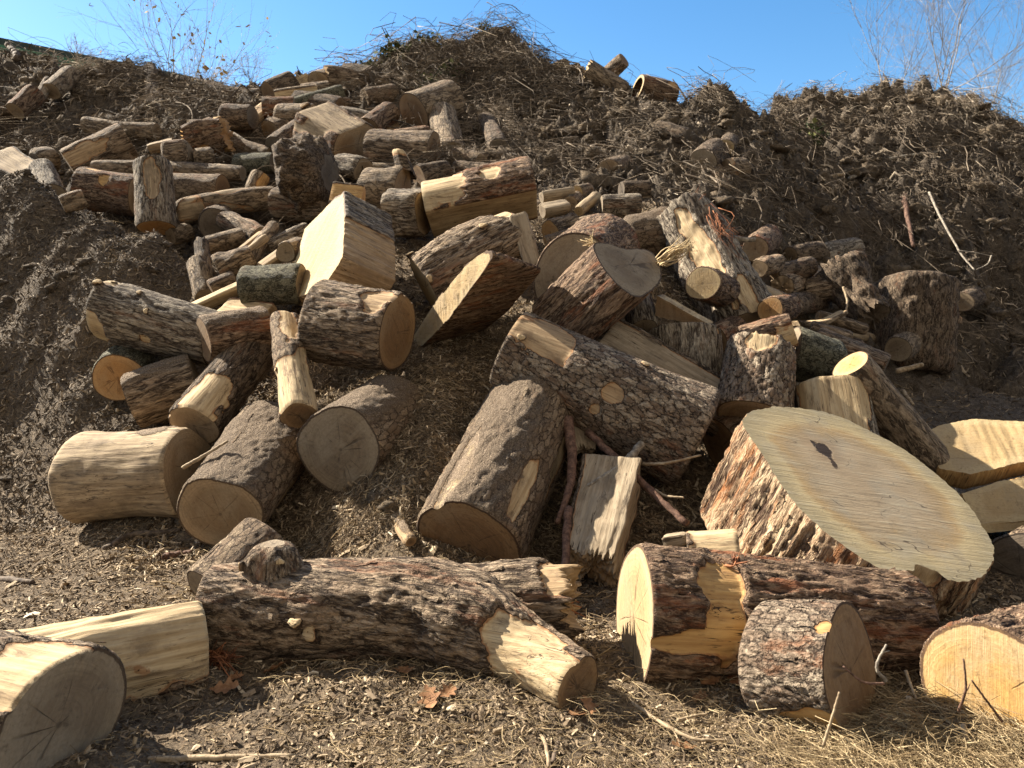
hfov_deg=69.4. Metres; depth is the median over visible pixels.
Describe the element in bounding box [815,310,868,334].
log
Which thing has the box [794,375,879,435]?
log
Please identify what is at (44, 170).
log
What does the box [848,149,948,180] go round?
branch
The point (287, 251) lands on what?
log
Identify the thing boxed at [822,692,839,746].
branch
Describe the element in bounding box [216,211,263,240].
log
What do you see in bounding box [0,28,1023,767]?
ground
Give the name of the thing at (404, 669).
oak leaf
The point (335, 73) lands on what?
log
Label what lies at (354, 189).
log
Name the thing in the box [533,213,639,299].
log
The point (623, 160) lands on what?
log
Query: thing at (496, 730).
branch
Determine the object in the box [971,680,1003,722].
branch
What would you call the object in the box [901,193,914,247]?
branch
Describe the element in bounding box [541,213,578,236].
log
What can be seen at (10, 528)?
mound mulch
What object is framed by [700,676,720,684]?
oak leaf
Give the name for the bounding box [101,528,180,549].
branch
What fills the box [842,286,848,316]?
branch
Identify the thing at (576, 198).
log
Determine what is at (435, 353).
mound fibres
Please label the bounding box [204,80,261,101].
log
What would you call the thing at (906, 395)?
branch
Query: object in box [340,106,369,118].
log
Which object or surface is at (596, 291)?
log
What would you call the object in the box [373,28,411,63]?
dry brush twigs
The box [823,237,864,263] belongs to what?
log
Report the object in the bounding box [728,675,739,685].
oak leaf
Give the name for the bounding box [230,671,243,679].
oak leaf
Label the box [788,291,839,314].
log
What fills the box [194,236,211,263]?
log
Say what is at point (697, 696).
oak leaf
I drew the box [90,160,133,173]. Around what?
log
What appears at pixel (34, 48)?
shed
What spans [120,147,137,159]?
log
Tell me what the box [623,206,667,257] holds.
log
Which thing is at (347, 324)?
log
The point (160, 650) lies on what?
log
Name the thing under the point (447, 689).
oak leaf
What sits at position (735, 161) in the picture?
log
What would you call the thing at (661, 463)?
branch
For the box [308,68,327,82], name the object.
log
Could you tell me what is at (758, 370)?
log
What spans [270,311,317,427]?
log
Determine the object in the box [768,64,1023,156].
hilltop twigs
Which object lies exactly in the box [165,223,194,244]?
log
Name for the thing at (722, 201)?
soil clods
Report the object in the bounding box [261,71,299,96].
log
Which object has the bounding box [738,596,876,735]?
log
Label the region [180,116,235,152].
log
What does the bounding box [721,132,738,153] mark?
log
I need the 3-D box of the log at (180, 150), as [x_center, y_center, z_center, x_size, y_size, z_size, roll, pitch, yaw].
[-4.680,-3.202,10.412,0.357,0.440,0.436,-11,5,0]
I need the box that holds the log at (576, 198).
[564,191,585,208]
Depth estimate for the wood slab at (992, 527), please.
4.90 m
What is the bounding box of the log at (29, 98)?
[6,84,45,119]
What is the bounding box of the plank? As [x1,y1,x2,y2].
[509,211,539,264]
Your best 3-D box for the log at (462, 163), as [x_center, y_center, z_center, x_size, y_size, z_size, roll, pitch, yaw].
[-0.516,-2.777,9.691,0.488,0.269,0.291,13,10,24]
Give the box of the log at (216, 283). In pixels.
[206,271,235,292]
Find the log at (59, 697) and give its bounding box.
[0,629,126,767]
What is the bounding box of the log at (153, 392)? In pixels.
[120,354,198,427]
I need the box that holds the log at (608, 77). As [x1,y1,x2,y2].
[581,59,628,91]
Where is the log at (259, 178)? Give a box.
[245,169,269,187]
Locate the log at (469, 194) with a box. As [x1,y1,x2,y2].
[421,156,537,237]
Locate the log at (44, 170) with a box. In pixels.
[28,158,66,194]
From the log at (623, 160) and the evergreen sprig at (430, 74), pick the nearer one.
the log at (623, 160)
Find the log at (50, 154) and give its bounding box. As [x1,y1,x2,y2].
[29,147,60,170]
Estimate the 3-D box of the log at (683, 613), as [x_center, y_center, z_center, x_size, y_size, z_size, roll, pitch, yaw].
[1.200,1.101,3.421,1.308,0.688,0.686,4,5,-4]
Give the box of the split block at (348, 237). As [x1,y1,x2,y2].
[295,191,395,305]
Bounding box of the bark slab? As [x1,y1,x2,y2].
[791,310,847,326]
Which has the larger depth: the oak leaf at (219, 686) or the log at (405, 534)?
the log at (405, 534)
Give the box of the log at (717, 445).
[703,415,742,465]
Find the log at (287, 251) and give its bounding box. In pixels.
[276,237,301,262]
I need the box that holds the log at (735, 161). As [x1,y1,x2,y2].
[721,157,751,178]
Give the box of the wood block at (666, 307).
[655,294,712,322]
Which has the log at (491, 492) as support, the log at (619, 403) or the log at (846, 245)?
the log at (619, 403)
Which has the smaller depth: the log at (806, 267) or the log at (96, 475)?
the log at (96, 475)
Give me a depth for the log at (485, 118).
11.22 m
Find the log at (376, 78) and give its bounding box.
[340,75,391,87]
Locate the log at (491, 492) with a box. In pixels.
[417,375,571,561]
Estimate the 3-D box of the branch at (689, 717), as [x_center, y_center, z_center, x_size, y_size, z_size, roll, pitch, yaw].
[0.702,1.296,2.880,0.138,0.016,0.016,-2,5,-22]
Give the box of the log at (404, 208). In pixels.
[380,188,430,237]
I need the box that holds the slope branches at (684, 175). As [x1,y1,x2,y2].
[0,57,1023,355]
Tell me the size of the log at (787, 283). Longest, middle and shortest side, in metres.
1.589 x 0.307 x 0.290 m
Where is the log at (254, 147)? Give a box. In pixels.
[230,137,270,152]
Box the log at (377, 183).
[357,148,416,208]
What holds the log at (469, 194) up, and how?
on the ground
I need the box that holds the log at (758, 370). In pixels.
[716,331,796,417]
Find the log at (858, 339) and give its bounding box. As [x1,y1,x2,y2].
[852,338,866,344]
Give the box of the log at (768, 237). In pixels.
[742,224,782,261]
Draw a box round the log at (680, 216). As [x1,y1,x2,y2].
[656,192,771,323]
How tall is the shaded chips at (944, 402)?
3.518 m
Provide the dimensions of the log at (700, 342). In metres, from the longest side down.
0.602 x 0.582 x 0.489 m
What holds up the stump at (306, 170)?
on the log at (281, 206)
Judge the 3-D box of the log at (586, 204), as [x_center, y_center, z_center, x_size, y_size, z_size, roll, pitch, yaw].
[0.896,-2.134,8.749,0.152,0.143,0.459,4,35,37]
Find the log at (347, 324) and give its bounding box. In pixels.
[298,279,415,371]
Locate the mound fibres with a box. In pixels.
[271,331,578,561]
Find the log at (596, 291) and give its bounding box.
[532,242,661,340]
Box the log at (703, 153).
[690,138,729,174]
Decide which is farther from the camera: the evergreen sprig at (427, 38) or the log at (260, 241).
the evergreen sprig at (427, 38)
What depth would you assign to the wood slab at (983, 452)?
5.29 m
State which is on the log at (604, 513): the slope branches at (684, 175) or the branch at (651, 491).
the branch at (651, 491)
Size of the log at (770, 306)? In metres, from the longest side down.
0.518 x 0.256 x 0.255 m
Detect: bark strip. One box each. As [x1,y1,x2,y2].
[161,550,203,561]
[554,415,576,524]
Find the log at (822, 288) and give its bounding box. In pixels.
[805,277,832,300]
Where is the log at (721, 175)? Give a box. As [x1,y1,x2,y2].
[711,165,731,190]
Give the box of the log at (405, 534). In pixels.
[391,511,416,545]
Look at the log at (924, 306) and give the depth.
8.95 m
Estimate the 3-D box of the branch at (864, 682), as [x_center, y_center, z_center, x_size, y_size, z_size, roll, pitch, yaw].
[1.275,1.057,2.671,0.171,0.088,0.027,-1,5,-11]
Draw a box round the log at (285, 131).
[265,120,294,151]
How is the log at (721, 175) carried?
on the ground
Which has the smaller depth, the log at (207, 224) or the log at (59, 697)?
the log at (59, 697)
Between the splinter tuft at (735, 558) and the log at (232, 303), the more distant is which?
the log at (232, 303)
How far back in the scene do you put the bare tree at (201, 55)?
21.61 m
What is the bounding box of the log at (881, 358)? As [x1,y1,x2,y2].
[818,328,890,371]
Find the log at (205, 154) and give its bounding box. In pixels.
[193,147,215,163]
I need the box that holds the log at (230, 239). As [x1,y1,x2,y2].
[205,227,245,253]
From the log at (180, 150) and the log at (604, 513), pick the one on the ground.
the log at (604, 513)
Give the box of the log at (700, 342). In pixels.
[648,322,722,374]
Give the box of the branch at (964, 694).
[957,659,969,711]
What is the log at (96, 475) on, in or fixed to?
on the ground
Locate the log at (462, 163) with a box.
[452,160,487,173]
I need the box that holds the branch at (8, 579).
[0,576,34,584]
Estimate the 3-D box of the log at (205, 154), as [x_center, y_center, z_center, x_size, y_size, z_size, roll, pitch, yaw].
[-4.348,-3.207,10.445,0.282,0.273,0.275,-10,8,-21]
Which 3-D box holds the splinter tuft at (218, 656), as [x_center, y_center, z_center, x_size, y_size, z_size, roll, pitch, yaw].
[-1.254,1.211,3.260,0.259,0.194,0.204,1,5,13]
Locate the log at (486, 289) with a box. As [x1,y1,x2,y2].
[414,250,540,346]
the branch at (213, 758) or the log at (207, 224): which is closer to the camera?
the branch at (213, 758)
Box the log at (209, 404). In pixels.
[168,342,272,443]
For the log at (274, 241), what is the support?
on the log at (270, 229)
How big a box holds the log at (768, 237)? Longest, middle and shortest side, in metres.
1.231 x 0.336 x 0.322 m
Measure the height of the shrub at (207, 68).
1.800 m
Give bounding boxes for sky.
[0,0,1023,122]
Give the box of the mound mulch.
[0,169,306,532]
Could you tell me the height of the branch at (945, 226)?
1.315 m
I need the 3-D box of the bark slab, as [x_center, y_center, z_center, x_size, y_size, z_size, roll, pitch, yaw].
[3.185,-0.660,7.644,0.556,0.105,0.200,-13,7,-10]
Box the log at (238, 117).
[218,103,258,130]
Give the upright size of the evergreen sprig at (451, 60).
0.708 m
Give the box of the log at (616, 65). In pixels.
[605,54,628,75]
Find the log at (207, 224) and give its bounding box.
[198,204,233,235]
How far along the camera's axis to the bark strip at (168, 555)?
4.78 m
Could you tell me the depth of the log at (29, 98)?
12.64 m
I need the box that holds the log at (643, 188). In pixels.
[618,180,651,196]
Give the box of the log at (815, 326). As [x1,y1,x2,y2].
[809,321,852,338]
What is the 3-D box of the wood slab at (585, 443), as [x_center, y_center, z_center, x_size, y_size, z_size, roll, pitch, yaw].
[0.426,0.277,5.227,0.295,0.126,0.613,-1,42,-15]
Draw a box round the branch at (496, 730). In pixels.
[493,727,550,767]
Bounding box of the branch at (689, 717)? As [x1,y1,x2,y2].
[677,712,707,721]
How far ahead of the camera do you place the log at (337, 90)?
12.47 m
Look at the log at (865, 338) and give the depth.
9.04 m
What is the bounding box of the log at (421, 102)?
[399,80,465,126]
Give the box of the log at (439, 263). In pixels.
[406,212,521,305]
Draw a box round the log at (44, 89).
[38,76,49,98]
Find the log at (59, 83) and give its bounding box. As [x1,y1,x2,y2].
[42,65,81,98]
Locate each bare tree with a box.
[59,0,277,85]
[831,0,1023,95]
[843,0,1023,116]
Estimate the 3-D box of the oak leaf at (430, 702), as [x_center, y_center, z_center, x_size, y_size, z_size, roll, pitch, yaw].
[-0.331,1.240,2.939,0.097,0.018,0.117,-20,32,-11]
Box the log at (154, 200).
[133,155,176,234]
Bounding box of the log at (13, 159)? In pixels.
[0,146,33,177]
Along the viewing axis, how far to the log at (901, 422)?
5.21 m
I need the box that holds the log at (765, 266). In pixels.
[752,254,785,277]
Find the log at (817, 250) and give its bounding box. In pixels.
[783,241,827,261]
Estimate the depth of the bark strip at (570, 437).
4.76 m
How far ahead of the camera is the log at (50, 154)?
10.49 m
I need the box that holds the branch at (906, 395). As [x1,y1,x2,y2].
[900,389,914,405]
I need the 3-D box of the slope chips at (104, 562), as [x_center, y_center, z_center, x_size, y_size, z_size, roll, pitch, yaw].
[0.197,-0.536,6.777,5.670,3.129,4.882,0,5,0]
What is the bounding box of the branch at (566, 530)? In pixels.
[561,505,572,563]
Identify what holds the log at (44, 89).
on the log at (29, 98)
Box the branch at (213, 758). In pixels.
[147,753,293,762]
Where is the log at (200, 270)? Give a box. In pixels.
[186,254,214,300]
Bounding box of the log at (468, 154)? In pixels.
[450,147,486,164]
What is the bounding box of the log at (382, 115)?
[361,102,399,128]
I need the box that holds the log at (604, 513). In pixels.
[570,453,641,587]
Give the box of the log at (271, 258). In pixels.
[257,249,281,265]
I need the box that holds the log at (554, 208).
[539,199,570,217]
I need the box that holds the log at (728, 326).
[714,316,746,352]
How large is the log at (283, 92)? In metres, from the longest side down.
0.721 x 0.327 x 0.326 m
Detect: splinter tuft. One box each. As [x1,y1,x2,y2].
[209,641,243,679]
[560,601,585,621]
[579,229,597,246]
[655,229,694,266]
[706,204,747,260]
[724,552,748,567]
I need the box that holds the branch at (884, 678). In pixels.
[875,644,889,681]
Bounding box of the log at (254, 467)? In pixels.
[177,400,305,545]
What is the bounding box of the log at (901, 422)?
[832,351,949,472]
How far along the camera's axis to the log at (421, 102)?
11.82 m
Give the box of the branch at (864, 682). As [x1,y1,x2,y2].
[843,666,884,684]
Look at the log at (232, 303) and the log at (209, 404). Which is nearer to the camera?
the log at (209, 404)
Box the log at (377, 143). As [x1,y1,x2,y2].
[363,129,440,163]
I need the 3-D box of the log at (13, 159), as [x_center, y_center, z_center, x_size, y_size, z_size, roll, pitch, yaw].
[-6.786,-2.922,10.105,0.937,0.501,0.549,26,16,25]
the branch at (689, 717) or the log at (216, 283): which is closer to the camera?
the branch at (689, 717)
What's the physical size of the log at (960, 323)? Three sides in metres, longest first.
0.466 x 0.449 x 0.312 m
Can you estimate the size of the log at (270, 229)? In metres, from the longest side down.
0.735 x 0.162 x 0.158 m
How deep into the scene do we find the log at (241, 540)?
4.10 m
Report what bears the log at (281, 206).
on the ground
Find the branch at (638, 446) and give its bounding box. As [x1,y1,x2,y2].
[587,440,644,486]
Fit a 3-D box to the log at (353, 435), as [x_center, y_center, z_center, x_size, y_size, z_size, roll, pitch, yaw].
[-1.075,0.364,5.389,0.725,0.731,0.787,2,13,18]
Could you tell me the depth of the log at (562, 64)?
14.40 m
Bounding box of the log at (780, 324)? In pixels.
[738,313,798,347]
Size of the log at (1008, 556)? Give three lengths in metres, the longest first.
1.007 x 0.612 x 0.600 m
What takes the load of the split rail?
on the log at (232, 303)
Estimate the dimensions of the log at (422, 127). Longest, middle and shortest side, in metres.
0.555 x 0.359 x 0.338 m
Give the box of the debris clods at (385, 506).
[118,238,794,561]
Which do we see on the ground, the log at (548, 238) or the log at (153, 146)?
the log at (153, 146)
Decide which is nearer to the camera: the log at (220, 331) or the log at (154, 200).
the log at (220, 331)
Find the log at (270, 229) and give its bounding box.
[251,221,278,261]
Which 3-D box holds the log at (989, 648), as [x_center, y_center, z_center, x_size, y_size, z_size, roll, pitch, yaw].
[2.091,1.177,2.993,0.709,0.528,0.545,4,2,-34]
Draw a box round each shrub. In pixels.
[62,32,105,66]
[170,46,228,85]
[227,50,275,81]
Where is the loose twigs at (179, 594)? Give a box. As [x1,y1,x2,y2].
[95,208,919,692]
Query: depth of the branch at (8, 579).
4.29 m
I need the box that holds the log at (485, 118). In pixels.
[478,112,507,148]
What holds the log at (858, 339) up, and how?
on the ground
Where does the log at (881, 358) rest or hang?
on the ground
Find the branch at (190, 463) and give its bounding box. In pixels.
[181,440,228,469]
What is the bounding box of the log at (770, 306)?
[757,294,800,319]
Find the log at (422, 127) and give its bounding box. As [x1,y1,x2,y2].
[394,125,430,129]
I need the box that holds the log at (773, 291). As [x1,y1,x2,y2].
[765,284,801,319]
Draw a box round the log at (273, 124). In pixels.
[261,116,289,137]
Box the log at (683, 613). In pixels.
[616,542,939,683]
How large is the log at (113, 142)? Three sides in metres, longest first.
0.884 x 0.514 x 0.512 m
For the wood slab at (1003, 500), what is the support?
on the wood slab at (992, 527)
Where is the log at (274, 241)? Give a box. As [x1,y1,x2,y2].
[265,223,307,251]
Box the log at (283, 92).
[274,84,317,96]
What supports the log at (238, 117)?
on the ground
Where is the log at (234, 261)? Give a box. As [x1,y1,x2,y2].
[211,245,257,276]
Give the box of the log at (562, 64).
[550,59,569,68]
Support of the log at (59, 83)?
on the ground
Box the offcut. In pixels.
[662,532,686,545]
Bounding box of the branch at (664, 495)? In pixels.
[655,489,683,498]
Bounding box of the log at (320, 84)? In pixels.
[300,81,328,89]
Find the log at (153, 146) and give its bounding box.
[147,138,171,153]
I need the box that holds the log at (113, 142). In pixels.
[59,123,137,172]
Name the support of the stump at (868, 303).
on the log at (811, 302)
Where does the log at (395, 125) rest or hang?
on the ground
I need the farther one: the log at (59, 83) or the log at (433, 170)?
the log at (59, 83)
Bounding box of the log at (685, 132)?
[652,120,691,144]
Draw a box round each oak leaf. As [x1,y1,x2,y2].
[209,676,238,693]
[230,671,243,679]
[263,660,286,672]
[394,666,414,672]
[417,684,440,707]
[439,683,456,696]
[567,709,584,715]
[579,695,598,713]
[672,738,693,747]
[692,689,707,701]
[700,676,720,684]
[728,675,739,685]
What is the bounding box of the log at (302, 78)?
[296,73,308,85]
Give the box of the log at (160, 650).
[6,601,209,700]
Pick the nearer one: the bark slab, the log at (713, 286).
the log at (713, 286)
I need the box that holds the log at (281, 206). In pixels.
[268,187,328,221]
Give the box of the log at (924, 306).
[869,270,962,374]
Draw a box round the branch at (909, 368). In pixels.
[895,363,923,373]
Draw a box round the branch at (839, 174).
[831,173,843,176]
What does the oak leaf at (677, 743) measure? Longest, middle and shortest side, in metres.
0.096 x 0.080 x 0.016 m
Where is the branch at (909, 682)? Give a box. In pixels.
[904,670,916,699]
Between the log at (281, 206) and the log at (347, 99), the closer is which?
the log at (281, 206)
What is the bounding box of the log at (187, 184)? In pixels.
[173,173,230,201]
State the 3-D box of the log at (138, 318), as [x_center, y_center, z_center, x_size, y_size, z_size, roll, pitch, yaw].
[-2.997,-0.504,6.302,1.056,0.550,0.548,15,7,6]
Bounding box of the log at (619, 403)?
[489,311,719,486]
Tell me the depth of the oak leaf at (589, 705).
2.85 m
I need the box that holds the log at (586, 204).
[574,191,600,215]
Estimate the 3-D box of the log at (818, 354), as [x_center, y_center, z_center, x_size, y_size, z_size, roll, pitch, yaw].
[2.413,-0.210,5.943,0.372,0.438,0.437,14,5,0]
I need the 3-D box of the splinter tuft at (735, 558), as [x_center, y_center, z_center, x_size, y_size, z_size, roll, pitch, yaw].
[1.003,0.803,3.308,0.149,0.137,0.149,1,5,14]
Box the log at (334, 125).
[293,101,374,156]
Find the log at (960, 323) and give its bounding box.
[958,315,962,329]
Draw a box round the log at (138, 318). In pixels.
[86,279,218,365]
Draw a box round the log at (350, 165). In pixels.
[334,153,372,182]
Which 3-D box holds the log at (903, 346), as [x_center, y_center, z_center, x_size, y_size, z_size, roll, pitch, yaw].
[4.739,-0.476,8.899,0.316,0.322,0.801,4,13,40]
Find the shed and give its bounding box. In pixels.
[0,38,191,79]
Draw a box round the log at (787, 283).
[770,265,821,293]
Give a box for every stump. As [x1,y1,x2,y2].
[271,133,339,216]
[815,250,890,331]
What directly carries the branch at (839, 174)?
on the ground
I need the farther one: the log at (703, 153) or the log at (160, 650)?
the log at (703, 153)
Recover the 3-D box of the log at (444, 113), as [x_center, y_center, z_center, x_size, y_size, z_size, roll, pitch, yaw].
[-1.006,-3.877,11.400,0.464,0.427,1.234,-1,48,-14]
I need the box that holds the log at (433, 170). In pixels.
[413,160,453,185]
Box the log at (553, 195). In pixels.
[539,187,574,202]
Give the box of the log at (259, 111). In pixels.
[255,103,264,122]
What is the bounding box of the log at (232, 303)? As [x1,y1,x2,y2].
[217,297,277,315]
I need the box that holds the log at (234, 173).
[170,161,245,181]
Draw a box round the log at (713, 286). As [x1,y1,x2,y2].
[685,266,740,306]
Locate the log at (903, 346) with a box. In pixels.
[884,331,922,361]
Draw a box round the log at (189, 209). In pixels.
[176,186,273,225]
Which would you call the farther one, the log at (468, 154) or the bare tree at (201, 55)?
the bare tree at (201, 55)
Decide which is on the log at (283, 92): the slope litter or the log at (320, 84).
the log at (320, 84)
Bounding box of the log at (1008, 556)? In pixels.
[988,526,1023,580]
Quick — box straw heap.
[724,663,1023,767]
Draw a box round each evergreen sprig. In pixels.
[360,58,381,65]
[408,25,443,50]
[416,66,441,87]
[431,58,464,76]
[472,20,491,33]
[784,111,829,146]
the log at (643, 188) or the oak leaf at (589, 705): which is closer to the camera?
the oak leaf at (589, 705)
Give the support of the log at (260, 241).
on the log at (234, 261)
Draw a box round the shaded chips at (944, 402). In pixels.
[681,183,1023,538]
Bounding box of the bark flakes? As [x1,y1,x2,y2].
[0,431,1022,767]
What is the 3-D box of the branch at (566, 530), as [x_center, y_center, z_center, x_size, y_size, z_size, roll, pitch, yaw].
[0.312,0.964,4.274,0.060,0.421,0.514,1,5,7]
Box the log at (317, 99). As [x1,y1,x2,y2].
[291,90,344,105]
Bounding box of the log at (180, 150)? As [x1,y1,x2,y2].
[160,139,193,161]
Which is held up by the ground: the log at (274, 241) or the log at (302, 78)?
the log at (302, 78)
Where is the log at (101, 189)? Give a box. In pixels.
[70,167,134,216]
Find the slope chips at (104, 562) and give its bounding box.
[86,198,800,573]
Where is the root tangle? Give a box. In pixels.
[0,1,1023,376]
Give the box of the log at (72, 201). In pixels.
[58,189,88,212]
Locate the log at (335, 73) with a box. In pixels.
[323,65,363,86]
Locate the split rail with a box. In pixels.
[191,282,237,307]
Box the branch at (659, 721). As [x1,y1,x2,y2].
[629,698,725,745]
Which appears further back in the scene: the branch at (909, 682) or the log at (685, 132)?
the log at (685, 132)
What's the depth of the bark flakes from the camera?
3.01 m
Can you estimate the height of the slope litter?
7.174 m
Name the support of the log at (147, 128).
on the ground
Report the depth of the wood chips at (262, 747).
3.03 m
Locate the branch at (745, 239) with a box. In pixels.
[735,236,755,242]
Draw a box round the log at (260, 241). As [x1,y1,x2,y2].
[248,234,268,250]
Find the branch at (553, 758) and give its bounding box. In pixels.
[550,740,559,764]
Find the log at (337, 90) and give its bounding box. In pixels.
[294,85,345,102]
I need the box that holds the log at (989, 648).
[920,603,1023,732]
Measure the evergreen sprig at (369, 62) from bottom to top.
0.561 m
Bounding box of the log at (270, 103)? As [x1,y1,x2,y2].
[261,96,294,118]
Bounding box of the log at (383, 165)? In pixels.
[372,162,414,167]
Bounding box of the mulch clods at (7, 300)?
[0,168,218,523]
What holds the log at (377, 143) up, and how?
on the ground
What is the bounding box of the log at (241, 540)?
[187,517,284,594]
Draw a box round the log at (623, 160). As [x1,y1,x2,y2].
[597,155,633,173]
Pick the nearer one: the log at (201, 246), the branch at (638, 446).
the branch at (638, 446)
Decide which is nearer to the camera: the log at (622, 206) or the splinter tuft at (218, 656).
the splinter tuft at (218, 656)
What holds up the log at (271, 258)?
on the log at (234, 261)
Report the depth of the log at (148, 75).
13.86 m
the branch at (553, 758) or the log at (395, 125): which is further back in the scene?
the log at (395, 125)
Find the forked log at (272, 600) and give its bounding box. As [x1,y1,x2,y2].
[195,539,597,707]
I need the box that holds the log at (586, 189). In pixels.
[574,183,593,196]
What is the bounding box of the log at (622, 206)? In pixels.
[600,193,641,218]
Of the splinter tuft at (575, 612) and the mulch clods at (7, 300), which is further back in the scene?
the mulch clods at (7, 300)
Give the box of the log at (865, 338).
[852,332,875,341]
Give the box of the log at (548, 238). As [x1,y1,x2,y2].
[543,229,566,246]
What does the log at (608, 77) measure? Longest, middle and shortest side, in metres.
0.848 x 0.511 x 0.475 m
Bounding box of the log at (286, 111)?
[273,102,315,120]
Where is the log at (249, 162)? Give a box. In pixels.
[231,152,274,175]
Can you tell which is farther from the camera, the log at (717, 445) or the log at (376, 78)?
the log at (376, 78)
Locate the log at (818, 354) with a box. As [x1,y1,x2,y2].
[794,326,846,381]
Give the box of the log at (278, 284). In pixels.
[236,263,305,304]
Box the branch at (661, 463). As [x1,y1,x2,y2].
[642,454,701,465]
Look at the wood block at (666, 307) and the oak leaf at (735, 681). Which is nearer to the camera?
the oak leaf at (735, 681)
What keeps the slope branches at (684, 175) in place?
on the ground
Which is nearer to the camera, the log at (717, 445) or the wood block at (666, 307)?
the log at (717, 445)
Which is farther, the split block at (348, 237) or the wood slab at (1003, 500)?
the split block at (348, 237)
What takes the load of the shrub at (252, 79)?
on the ground
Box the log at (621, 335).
[600,319,720,436]
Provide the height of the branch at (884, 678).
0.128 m
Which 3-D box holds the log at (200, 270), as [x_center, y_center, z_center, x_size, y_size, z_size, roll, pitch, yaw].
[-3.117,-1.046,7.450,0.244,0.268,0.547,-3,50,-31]
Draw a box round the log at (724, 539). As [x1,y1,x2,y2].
[686,528,739,551]
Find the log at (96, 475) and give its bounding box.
[48,426,210,523]
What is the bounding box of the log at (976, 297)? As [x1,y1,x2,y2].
[958,287,986,311]
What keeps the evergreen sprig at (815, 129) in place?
on the ground
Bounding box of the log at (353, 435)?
[296,375,420,492]
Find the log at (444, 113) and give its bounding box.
[429,102,464,151]
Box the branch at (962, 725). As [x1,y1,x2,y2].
[961,724,969,757]
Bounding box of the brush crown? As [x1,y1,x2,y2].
[296,0,632,139]
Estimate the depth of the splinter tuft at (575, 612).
3.55 m
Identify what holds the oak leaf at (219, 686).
on the ground
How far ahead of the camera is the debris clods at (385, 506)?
5.38 m
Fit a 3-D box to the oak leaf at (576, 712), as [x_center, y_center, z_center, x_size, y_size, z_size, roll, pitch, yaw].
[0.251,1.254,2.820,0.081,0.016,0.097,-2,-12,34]
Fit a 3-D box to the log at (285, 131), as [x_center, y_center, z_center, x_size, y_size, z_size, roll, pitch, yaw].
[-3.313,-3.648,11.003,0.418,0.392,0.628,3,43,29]
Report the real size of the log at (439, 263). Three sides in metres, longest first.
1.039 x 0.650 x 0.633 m
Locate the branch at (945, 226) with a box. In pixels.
[928,192,993,270]
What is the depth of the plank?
6.62 m
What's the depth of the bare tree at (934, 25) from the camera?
24.23 m
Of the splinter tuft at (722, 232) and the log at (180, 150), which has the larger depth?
the log at (180, 150)
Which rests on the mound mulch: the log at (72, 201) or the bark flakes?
the log at (72, 201)
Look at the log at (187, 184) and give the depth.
9.50 m
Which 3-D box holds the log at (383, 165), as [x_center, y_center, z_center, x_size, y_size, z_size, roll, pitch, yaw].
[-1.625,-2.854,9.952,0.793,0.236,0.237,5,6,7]
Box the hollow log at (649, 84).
[631,74,678,105]
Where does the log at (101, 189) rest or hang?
on the ground
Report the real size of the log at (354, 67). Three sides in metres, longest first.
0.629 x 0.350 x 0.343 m
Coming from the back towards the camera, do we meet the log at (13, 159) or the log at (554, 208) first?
the log at (13, 159)
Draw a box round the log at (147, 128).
[80,116,161,140]
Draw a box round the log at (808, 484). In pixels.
[699,406,993,619]
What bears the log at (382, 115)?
on the ground
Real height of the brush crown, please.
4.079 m
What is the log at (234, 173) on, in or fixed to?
on the ground
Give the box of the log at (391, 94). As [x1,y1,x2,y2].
[360,83,398,105]
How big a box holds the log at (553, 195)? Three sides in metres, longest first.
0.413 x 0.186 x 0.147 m
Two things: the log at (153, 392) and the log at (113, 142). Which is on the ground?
the log at (153, 392)
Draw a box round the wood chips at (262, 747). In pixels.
[0,391,1023,767]
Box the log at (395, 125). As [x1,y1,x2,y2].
[387,122,400,129]
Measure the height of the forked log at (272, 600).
0.588 m
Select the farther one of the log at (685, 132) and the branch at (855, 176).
the branch at (855, 176)
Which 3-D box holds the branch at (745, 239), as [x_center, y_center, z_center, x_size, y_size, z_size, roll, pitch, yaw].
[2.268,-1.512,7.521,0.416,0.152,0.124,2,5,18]
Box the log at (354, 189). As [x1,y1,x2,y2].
[328,181,365,203]
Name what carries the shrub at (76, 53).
on the ground
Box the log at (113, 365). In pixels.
[92,345,169,400]
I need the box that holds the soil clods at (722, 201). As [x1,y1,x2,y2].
[0,25,1023,356]
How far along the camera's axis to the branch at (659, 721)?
2.76 m
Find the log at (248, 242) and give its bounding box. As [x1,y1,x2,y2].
[240,231,260,246]
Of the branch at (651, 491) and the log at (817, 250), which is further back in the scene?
the log at (817, 250)
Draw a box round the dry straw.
[70,654,1023,767]
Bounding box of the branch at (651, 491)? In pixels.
[584,429,689,526]
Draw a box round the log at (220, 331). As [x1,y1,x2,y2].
[196,306,271,362]
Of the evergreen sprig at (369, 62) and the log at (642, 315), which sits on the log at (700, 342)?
the log at (642, 315)
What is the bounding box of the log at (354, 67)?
[342,63,378,83]
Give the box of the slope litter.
[0,28,1023,391]
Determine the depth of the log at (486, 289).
5.86 m
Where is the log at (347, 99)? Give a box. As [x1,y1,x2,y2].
[343,97,351,106]
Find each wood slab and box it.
[564,426,595,455]
[932,419,1023,488]
[960,477,1023,531]
[981,521,1023,532]
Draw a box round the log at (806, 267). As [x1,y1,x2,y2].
[761,256,817,285]
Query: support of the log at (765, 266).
on the log at (806, 267)
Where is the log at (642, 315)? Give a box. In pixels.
[625,294,657,331]

